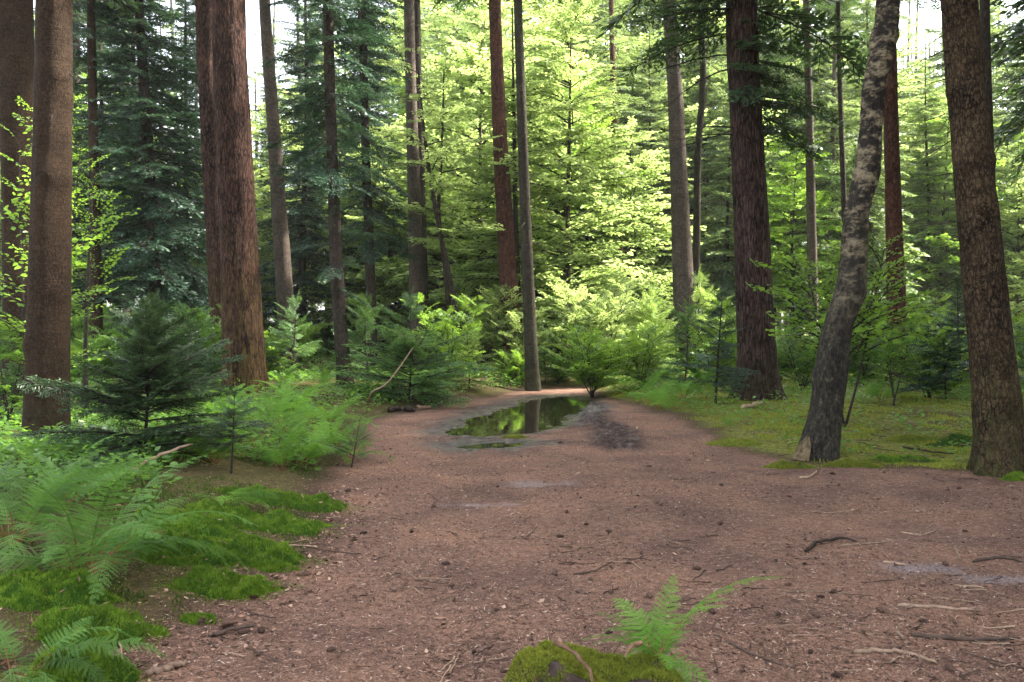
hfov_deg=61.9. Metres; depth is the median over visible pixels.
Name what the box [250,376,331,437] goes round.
fern
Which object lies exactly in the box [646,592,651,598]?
fir cone
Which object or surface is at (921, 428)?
fallen stick
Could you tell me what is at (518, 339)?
beech bush
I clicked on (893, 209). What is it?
conifer tree
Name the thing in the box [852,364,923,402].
fern
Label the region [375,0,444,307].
larch tree
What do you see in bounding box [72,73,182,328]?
maple tree
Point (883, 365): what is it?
leafy bush
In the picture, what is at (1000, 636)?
fallen twig
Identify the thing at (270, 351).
leafy bush
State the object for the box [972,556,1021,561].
fallen stick
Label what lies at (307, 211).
fir tree
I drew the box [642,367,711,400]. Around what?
fern
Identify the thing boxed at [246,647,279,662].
fallen twig
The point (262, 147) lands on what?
fir tree
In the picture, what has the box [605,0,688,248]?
spruce tree
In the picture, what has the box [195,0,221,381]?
conifer tree
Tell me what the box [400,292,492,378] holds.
leafy bush
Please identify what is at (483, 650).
fallen twig
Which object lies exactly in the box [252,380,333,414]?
fern
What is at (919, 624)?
fallen twig
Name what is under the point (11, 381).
leafy bush
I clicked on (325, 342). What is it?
fir bush
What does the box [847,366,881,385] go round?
fern
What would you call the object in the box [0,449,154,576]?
fern
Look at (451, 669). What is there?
fallen twig
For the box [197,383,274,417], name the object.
fern
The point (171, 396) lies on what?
fern
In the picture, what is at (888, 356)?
leafy bush
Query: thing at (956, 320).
young fir
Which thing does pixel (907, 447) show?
fallen stick
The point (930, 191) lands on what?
larch tree
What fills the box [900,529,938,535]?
fallen stick
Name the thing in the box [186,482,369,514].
moss cushion
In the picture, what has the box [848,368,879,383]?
fern
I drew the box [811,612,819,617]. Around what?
stone
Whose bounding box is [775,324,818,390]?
leafy bush
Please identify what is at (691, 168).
beech tree
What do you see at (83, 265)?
maple tree
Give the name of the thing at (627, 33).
larch tree
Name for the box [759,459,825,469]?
moss cushion
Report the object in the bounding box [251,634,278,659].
fallen twig
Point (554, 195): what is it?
beech tree
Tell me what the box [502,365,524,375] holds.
fern
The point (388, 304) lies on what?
beech tree
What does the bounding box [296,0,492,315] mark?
beech tree
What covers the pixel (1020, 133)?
larch tree
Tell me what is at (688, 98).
beech tree
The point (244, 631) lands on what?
fir cone
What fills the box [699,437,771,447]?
moss cushion
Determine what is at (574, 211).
tree
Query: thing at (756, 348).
conifer tree
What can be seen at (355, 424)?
fern
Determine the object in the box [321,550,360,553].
fallen twig
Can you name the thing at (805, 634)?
fallen twig
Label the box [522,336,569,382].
young fir
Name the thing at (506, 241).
conifer tree
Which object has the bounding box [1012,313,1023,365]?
leafy bush
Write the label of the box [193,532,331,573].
moss cushion
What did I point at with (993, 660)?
fallen twig
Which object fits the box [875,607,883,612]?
fir cone
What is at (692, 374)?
fern
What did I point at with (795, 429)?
moss carpet
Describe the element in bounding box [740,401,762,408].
fallen stick
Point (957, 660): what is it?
fallen twig
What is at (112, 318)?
leafy bush
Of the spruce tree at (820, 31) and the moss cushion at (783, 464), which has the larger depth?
the spruce tree at (820, 31)
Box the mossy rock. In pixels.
[504,639,684,681]
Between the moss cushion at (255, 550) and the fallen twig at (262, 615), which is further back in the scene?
the moss cushion at (255, 550)
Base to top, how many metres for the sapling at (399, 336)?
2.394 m
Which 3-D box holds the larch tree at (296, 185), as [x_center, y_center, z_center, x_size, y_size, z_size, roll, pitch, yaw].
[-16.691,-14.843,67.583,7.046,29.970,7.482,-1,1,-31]
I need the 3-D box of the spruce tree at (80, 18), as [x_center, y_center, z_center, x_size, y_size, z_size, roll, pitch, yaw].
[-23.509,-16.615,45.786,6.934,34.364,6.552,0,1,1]
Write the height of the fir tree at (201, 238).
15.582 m
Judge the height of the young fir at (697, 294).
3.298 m
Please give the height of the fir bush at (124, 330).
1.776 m
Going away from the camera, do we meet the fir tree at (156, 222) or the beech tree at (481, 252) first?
the fir tree at (156, 222)
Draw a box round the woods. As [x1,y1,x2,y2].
[73,0,1023,334]
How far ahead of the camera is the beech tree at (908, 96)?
44.95 m
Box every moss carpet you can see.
[0,398,386,617]
[597,379,1023,469]
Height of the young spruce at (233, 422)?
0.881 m
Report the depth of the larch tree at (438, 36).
65.87 m
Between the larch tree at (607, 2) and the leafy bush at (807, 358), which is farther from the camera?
the larch tree at (607, 2)
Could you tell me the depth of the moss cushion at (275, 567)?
5.25 m
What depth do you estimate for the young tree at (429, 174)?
23.29 m
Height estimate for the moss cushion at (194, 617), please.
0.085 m
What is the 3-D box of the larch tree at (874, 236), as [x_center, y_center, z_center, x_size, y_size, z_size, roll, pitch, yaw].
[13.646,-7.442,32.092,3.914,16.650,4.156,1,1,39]
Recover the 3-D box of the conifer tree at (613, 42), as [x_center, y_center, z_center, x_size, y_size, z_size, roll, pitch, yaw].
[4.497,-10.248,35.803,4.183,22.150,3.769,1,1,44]
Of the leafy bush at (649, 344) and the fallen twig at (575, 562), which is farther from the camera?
the leafy bush at (649, 344)
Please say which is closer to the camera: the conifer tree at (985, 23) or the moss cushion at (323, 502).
the moss cushion at (323, 502)
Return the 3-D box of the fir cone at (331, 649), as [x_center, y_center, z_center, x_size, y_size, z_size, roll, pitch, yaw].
[-0.833,1.425,3.945,0.048,0.024,0.023,0,1,-23]
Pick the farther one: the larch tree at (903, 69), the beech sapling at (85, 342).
the larch tree at (903, 69)
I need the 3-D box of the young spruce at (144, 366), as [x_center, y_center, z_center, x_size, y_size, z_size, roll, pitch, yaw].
[-3.542,0.373,8.308,2.361,1.789,2.147,0,1,-21]
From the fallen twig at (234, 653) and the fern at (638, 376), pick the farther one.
the fern at (638, 376)
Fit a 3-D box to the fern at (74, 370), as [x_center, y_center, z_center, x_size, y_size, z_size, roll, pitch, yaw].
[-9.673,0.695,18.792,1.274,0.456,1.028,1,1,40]
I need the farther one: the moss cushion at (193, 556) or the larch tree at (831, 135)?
the larch tree at (831, 135)
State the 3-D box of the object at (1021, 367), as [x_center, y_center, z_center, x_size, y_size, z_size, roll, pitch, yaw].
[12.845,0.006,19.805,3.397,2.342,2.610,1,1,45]
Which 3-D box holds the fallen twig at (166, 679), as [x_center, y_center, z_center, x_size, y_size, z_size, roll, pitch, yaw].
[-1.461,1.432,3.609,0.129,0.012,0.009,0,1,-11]
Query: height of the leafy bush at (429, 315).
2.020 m
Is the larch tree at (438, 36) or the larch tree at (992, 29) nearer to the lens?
the larch tree at (992, 29)
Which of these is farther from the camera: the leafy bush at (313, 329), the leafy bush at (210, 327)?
the leafy bush at (313, 329)
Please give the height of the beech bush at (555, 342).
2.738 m
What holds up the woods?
on the ground
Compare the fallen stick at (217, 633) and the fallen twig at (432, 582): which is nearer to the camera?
the fallen stick at (217, 633)
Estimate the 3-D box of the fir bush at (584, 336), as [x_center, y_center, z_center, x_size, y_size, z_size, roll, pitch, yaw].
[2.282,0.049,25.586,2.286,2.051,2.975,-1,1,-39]
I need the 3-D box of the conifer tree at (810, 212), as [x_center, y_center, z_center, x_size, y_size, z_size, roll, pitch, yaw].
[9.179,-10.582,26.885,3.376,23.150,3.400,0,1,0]
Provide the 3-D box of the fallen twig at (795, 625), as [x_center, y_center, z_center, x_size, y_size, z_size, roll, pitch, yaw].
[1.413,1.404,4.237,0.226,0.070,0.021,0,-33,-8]
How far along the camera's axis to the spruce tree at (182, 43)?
54.79 m
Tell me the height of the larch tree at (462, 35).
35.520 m
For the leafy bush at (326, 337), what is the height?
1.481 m
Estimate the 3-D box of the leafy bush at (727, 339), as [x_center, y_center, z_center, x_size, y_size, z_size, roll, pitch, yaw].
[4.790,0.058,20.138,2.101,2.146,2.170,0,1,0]
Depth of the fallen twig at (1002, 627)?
4.25 m
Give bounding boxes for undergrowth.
[0,346,1023,506]
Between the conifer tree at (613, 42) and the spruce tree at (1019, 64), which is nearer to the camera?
the spruce tree at (1019, 64)
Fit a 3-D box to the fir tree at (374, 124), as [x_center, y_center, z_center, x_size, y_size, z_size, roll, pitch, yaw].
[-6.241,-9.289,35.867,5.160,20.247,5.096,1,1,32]
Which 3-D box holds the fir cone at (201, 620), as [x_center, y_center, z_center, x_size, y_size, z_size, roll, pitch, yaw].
[-1.560,1.408,4.289,0.032,0.035,0.068,0,1,11]
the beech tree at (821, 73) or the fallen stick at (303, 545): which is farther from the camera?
the beech tree at (821, 73)
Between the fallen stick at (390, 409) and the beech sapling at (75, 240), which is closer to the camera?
the beech sapling at (75, 240)
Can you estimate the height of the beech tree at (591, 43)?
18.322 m
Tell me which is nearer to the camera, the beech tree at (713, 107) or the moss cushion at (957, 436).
the moss cushion at (957, 436)
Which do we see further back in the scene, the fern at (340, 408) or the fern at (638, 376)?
the fern at (638, 376)
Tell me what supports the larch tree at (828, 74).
on the ground
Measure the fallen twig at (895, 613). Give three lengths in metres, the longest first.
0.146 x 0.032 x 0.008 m
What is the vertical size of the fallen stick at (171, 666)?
0.043 m
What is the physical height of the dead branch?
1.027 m
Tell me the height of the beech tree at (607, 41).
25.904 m
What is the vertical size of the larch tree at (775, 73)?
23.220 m
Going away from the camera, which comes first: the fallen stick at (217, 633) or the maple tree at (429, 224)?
the fallen stick at (217, 633)
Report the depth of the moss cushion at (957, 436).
10.44 m
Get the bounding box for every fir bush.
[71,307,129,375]
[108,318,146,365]
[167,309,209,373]
[312,321,334,356]
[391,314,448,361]
[456,329,493,359]
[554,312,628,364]
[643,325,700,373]
[911,329,937,374]
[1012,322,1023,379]
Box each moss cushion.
[0,563,147,619]
[9,641,159,681]
[13,602,168,653]
[62,527,242,570]
[124,504,275,541]
[144,624,173,637]
[150,562,307,605]
[163,497,359,539]
[174,610,221,625]
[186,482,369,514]
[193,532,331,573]
[253,560,307,574]
[498,434,528,438]
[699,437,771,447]
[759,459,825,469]
[815,457,894,468]
[854,453,941,464]
[876,433,953,443]
[915,432,971,448]
[995,470,1023,481]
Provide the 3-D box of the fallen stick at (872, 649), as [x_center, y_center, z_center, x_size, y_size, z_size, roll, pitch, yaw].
[1.746,1.427,3.905,0.350,0.028,0.107,0,1,20]
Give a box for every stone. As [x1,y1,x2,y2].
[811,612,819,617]
[945,663,955,671]
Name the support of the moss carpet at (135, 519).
on the ground
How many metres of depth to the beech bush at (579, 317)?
22.08 m
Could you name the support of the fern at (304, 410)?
on the ground
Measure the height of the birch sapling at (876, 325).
3.052 m
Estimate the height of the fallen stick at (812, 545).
0.051 m
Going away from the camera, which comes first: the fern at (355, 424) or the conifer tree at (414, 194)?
the fern at (355, 424)
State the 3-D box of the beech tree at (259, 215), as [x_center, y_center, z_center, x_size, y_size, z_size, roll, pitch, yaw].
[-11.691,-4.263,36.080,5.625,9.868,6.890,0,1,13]
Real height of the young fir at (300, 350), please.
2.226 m
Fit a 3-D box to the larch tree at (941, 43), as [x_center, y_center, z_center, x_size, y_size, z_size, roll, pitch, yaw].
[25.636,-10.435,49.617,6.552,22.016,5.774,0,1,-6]
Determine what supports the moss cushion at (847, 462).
on the ground
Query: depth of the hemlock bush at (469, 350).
18.92 m
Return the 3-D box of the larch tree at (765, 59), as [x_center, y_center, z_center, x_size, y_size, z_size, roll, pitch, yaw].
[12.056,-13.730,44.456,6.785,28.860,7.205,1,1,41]
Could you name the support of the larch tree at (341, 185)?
on the ground
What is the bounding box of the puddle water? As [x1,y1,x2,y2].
[445,396,590,450]
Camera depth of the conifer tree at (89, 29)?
19.86 m
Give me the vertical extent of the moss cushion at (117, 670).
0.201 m
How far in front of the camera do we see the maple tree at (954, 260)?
35.47 m
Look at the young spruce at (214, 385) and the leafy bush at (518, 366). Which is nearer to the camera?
the young spruce at (214, 385)
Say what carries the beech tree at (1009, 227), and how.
on the ground
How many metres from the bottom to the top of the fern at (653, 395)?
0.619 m
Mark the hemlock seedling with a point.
(346, 443)
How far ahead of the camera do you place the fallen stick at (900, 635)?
4.09 m
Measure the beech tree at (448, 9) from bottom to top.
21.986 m
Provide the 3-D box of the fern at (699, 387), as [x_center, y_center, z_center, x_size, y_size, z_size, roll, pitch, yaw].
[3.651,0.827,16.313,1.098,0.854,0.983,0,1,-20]
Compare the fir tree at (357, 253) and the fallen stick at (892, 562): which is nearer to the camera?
the fallen stick at (892, 562)
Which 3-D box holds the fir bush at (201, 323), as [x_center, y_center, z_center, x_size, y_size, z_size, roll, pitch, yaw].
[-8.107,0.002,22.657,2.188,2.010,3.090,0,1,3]
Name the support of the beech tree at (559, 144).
on the ground
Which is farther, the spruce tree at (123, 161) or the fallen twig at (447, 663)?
the spruce tree at (123, 161)
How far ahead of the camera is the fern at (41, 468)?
6.02 m
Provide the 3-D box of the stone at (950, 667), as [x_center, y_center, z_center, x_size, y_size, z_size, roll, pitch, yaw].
[1.915,1.426,3.723,0.033,0.035,0.068,0,1,-10]
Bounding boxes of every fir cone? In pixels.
[197,617,205,623]
[238,629,250,634]
[257,626,264,633]
[327,647,336,651]
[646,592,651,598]
[831,672,842,678]
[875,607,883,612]
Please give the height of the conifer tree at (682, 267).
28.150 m
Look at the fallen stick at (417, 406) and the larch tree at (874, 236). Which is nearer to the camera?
the fallen stick at (417, 406)
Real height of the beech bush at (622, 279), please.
3.099 m
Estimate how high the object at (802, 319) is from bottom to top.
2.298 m
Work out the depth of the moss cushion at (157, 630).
4.13 m
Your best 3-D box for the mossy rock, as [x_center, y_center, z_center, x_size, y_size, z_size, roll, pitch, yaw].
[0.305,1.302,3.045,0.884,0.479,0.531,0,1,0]
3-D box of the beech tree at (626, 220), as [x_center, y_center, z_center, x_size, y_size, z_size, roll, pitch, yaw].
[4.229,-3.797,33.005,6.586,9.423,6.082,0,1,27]
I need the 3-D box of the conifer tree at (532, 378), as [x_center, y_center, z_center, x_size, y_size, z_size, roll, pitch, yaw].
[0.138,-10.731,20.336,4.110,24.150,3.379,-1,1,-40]
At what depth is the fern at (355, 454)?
9.70 m
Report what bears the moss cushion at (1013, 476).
on the ground
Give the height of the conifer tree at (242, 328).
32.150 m
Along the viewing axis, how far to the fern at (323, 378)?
17.18 m
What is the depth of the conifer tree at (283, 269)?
23.76 m
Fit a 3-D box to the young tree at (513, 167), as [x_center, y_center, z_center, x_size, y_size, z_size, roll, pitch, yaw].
[0.078,-4.574,25.764,3.872,11.150,4.463,0,1,30]
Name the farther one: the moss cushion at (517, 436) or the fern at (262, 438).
the moss cushion at (517, 436)
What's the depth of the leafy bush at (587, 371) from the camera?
18.35 m
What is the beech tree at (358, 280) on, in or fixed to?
on the ground
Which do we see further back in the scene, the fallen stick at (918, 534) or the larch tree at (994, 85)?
the larch tree at (994, 85)
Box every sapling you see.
[0,96,139,371]
[71,157,136,410]
[312,285,497,408]
[745,221,966,426]
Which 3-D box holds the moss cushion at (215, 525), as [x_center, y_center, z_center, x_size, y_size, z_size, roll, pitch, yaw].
[-2.194,1.265,5.885,0.915,0.291,0.849,1,1,44]
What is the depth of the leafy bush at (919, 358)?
16.16 m
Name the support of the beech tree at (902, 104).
on the ground
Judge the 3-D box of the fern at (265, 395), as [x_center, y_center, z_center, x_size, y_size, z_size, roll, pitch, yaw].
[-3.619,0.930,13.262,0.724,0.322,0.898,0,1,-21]
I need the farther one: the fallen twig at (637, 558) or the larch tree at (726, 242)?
the larch tree at (726, 242)
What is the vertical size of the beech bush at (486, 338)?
2.664 m
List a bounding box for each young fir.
[265,290,322,379]
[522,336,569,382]
[606,279,702,378]
[643,264,734,371]
[643,298,705,382]
[667,266,759,403]
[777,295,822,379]
[883,317,968,398]
[911,272,1023,388]
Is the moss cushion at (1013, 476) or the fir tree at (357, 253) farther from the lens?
the fir tree at (357, 253)
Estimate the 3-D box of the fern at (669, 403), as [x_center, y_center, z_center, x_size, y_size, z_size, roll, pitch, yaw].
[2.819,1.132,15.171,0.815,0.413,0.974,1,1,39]
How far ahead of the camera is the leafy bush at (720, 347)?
22.36 m
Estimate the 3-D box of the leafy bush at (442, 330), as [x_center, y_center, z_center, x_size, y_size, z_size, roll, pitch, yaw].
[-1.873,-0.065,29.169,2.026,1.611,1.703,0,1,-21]
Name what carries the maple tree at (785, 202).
on the ground
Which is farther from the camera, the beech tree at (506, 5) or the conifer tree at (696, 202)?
the beech tree at (506, 5)
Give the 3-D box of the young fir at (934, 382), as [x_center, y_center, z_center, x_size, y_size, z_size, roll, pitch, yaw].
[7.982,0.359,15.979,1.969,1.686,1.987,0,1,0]
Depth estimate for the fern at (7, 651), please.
3.62 m
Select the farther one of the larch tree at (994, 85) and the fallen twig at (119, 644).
the larch tree at (994, 85)
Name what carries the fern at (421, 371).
on the ground
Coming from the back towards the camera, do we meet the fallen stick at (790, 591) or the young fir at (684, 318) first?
the young fir at (684, 318)
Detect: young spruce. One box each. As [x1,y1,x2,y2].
[8,290,266,469]
[124,316,247,403]
[191,390,273,473]
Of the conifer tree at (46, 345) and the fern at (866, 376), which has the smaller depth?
the conifer tree at (46, 345)
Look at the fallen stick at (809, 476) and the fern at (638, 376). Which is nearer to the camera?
the fallen stick at (809, 476)
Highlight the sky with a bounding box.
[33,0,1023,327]
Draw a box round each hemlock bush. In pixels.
[308,293,379,384]
[428,329,502,389]
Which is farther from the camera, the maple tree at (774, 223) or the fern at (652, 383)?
the maple tree at (774, 223)
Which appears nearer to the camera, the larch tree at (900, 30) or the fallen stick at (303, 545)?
the fallen stick at (303, 545)
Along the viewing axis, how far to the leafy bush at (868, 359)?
19.52 m
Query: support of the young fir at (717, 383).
on the ground
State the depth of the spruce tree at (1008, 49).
24.61 m
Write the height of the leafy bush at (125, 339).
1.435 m
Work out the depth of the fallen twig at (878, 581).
5.03 m
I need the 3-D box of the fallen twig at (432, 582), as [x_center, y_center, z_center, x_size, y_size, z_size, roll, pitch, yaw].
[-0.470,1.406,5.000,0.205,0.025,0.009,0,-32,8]
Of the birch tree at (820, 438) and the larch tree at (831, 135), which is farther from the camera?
the larch tree at (831, 135)
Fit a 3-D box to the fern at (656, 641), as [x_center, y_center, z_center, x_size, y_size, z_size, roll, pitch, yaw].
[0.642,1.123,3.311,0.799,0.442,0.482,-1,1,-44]
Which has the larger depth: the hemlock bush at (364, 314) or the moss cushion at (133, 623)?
the hemlock bush at (364, 314)
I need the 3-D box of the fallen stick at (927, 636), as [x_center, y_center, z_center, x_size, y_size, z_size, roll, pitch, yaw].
[2.194,1.428,4.104,0.512,0.026,0.052,0,1,7]
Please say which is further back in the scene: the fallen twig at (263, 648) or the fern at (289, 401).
the fern at (289, 401)
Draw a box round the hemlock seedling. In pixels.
[314,413,376,466]
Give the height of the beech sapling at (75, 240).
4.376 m
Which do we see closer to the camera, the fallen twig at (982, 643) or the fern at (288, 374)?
the fallen twig at (982, 643)
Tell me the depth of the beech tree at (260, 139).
38.73 m
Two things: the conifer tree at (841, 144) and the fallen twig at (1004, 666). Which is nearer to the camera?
the fallen twig at (1004, 666)
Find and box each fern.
[0,432,154,512]
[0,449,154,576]
[0,455,258,604]
[0,616,167,681]
[70,364,82,377]
[70,371,90,381]
[132,391,194,411]
[156,422,270,464]
[174,390,297,424]
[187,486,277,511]
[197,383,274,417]
[209,406,326,447]
[237,420,313,470]
[244,408,379,467]
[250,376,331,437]
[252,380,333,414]
[259,390,296,413]
[259,394,301,413]
[268,363,312,387]
[273,394,361,427]
[290,395,371,424]
[299,362,348,390]
[307,403,383,449]
[312,416,393,460]
[394,370,439,385]
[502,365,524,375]
[583,575,782,681]
[612,377,661,403]
[622,370,665,386]
[625,365,671,394]
[628,376,690,408]
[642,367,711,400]
[650,395,696,410]
[672,363,726,398]
[678,361,734,384]
[682,370,712,379]
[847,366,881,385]
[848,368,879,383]
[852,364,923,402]
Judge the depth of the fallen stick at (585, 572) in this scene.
5.21 m
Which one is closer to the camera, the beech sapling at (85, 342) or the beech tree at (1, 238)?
the beech sapling at (85, 342)
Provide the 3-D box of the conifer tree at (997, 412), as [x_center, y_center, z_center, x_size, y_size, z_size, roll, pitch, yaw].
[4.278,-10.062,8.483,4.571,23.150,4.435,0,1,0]
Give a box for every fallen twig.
[113,643,122,657]
[150,678,182,680]
[219,652,246,656]
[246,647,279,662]
[249,612,275,617]
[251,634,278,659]
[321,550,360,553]
[415,579,448,583]
[440,656,454,670]
[448,652,459,674]
[473,644,493,656]
[473,656,506,662]
[558,562,594,565]
[623,555,650,560]
[681,601,714,604]
[775,617,818,629]
[788,634,828,635]
[860,579,895,582]
[884,608,906,616]
[910,620,927,630]
[925,595,973,601]
[942,656,970,663]
[954,584,983,587]
[959,669,980,676]
[961,653,1023,667]
[972,640,1009,644]
[984,633,1022,640]
[986,625,1014,627]
[990,662,1017,670]
[993,608,1022,614]
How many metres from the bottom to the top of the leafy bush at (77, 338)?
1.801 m
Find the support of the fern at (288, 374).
on the ground
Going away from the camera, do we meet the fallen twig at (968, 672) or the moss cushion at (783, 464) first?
the fallen twig at (968, 672)
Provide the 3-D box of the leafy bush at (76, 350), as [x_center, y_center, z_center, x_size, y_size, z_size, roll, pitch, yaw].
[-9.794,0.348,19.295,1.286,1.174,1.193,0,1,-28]
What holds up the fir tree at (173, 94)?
on the ground
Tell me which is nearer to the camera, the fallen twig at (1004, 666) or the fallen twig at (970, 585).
the fallen twig at (1004, 666)
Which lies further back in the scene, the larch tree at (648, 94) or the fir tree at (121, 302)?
the larch tree at (648, 94)
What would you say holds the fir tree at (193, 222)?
on the ground
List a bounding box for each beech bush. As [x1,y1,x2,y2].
[440,280,522,364]
[483,305,556,374]
[536,286,598,361]
[537,272,653,379]
[586,269,673,366]
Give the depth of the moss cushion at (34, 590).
4.30 m
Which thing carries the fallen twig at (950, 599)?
on the ground
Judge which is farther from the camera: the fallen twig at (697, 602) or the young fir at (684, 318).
the young fir at (684, 318)
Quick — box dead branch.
[368,348,412,404]
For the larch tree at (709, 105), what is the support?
on the ground
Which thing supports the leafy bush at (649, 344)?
on the ground
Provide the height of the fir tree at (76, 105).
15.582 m
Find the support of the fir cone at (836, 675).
on the ground
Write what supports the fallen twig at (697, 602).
on the ground
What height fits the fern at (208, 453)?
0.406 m
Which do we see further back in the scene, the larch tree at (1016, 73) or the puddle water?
the larch tree at (1016, 73)
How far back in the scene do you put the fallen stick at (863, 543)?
5.89 m
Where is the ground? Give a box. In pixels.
[0,330,1023,681]
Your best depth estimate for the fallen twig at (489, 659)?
3.86 m
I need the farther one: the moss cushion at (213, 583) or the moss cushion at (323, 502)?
the moss cushion at (323, 502)
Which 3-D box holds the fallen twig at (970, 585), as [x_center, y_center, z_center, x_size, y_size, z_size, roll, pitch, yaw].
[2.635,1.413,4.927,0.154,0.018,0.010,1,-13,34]
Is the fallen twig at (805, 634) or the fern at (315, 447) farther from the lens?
the fern at (315, 447)
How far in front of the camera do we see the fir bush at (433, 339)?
26.96 m
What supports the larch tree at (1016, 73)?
on the ground
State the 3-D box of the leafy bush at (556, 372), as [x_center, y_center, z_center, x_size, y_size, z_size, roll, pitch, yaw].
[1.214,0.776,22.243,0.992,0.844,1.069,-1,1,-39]
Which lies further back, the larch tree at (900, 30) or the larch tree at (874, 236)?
the larch tree at (900, 30)
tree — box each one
[0,0,139,408]
[0,15,80,320]
[0,29,130,290]
[0,69,89,329]
[4,0,88,441]
[34,0,135,309]
[71,0,166,344]
[72,0,208,356]
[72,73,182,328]
[73,0,167,379]
[80,2,175,312]
[88,0,191,336]
[132,0,209,349]
[160,0,202,263]
[165,120,295,331]
[190,94,263,321]
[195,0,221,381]
[207,73,381,335]
[212,0,269,392]
[246,0,319,370]
[251,35,295,340]
[254,0,357,345]
[261,0,397,385]
[279,0,325,310]
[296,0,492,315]
[299,117,459,344]
[303,0,419,369]
[307,42,351,313]
[312,0,408,353]
[343,79,396,341]
[343,79,521,334]
[348,0,566,314]
[357,10,588,359]
[366,43,503,368]
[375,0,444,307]
[380,69,473,285]
[384,0,465,365]
[387,69,504,368]
[392,0,660,301]
[399,0,483,355]
[424,1,474,258]
[429,0,566,372]
[431,0,488,260]
[435,0,668,366]
[437,0,664,306]
[450,6,583,344]
[454,0,586,390]
[468,31,643,353]
[506,0,718,320]
[524,0,625,217]
[529,76,654,302]
[541,115,708,358]
[570,71,735,314]
[572,0,656,320]
[593,0,662,255]
[596,0,866,400]
[598,0,805,328]
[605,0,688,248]
[611,0,721,373]
[614,11,693,331]
[647,0,733,317]
[651,4,728,338]
[665,0,804,317]
[665,3,735,315]
[688,42,774,327]
[690,0,799,300]
[725,0,827,329]
[727,132,841,352]
[759,0,861,339]
[763,0,959,312]
[764,131,839,353]
[765,0,857,335]
[772,1,876,327]
[777,0,907,294]
[783,22,1012,329]
[789,0,874,222]
[791,0,914,461]
[803,0,940,382]
[822,0,929,314]
[843,0,935,256]
[861,37,917,310]
[868,96,1018,341]
[880,79,1017,317]
[882,32,959,336]
[902,0,1023,477]
[914,3,1023,309]
[930,23,996,297]
[937,0,1023,302]
[945,0,1021,222]
[949,140,1023,344]
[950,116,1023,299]
[979,0,1023,152]
[990,5,1023,188]
[992,4,1023,318]
[998,61,1023,303]
[1001,161,1023,334]
[1002,56,1023,80]
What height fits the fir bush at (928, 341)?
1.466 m
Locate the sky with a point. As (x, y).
(252, 18)
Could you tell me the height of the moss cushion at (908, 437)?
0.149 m
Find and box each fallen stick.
[109,443,192,479]
[145,660,189,675]
[208,624,255,636]
[290,544,317,547]
[387,406,414,412]
[415,404,432,408]
[573,561,612,574]
[725,640,795,668]
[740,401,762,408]
[781,590,874,595]
[799,470,816,478]
[804,536,857,551]
[840,541,887,545]
[853,647,936,662]
[883,560,905,564]
[896,416,946,431]
[897,603,977,610]
[897,630,905,639]
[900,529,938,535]
[902,446,954,453]
[911,632,1021,640]
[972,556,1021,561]
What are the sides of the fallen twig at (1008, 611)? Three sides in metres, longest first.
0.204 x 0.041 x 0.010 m
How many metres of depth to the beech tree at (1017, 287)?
35.75 m
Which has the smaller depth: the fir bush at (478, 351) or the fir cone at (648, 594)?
the fir cone at (648, 594)
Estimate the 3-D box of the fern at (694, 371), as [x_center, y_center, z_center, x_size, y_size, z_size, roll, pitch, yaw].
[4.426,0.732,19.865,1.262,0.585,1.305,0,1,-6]
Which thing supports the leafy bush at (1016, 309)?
on the ground
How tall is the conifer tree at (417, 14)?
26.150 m
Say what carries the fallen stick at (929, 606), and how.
on the ground
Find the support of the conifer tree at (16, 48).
on the ground
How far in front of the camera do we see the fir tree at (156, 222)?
20.66 m
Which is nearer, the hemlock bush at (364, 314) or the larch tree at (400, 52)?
the hemlock bush at (364, 314)
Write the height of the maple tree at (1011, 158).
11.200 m
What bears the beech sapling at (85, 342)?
on the ground
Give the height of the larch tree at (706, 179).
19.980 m
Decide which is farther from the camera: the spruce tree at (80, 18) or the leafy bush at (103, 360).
the spruce tree at (80, 18)
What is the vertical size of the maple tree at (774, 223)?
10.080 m
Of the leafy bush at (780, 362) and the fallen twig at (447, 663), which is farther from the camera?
the leafy bush at (780, 362)
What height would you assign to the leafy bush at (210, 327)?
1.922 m
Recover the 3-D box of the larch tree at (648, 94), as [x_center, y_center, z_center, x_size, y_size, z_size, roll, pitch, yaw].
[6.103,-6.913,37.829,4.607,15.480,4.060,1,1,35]
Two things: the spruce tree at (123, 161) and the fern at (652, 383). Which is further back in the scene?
the spruce tree at (123, 161)
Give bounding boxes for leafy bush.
[0,310,25,425]
[70,300,130,355]
[70,323,108,350]
[70,331,108,377]
[71,324,136,382]
[74,309,134,330]
[118,322,166,359]
[164,301,221,374]
[264,321,317,361]
[264,330,298,380]
[278,318,327,359]
[314,320,348,354]
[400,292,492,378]
[400,308,444,353]
[435,318,481,351]
[493,347,524,381]
[541,324,646,397]
[542,356,576,383]
[603,315,684,386]
[669,297,736,380]
[690,331,736,371]
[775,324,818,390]
[775,329,799,380]
[815,311,902,384]
[849,317,898,370]
[858,313,939,405]
[870,330,969,398]
[906,290,955,362]
[930,307,1023,365]
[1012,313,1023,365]
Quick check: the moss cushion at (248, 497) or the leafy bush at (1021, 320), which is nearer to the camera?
the moss cushion at (248, 497)
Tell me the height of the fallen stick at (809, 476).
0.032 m

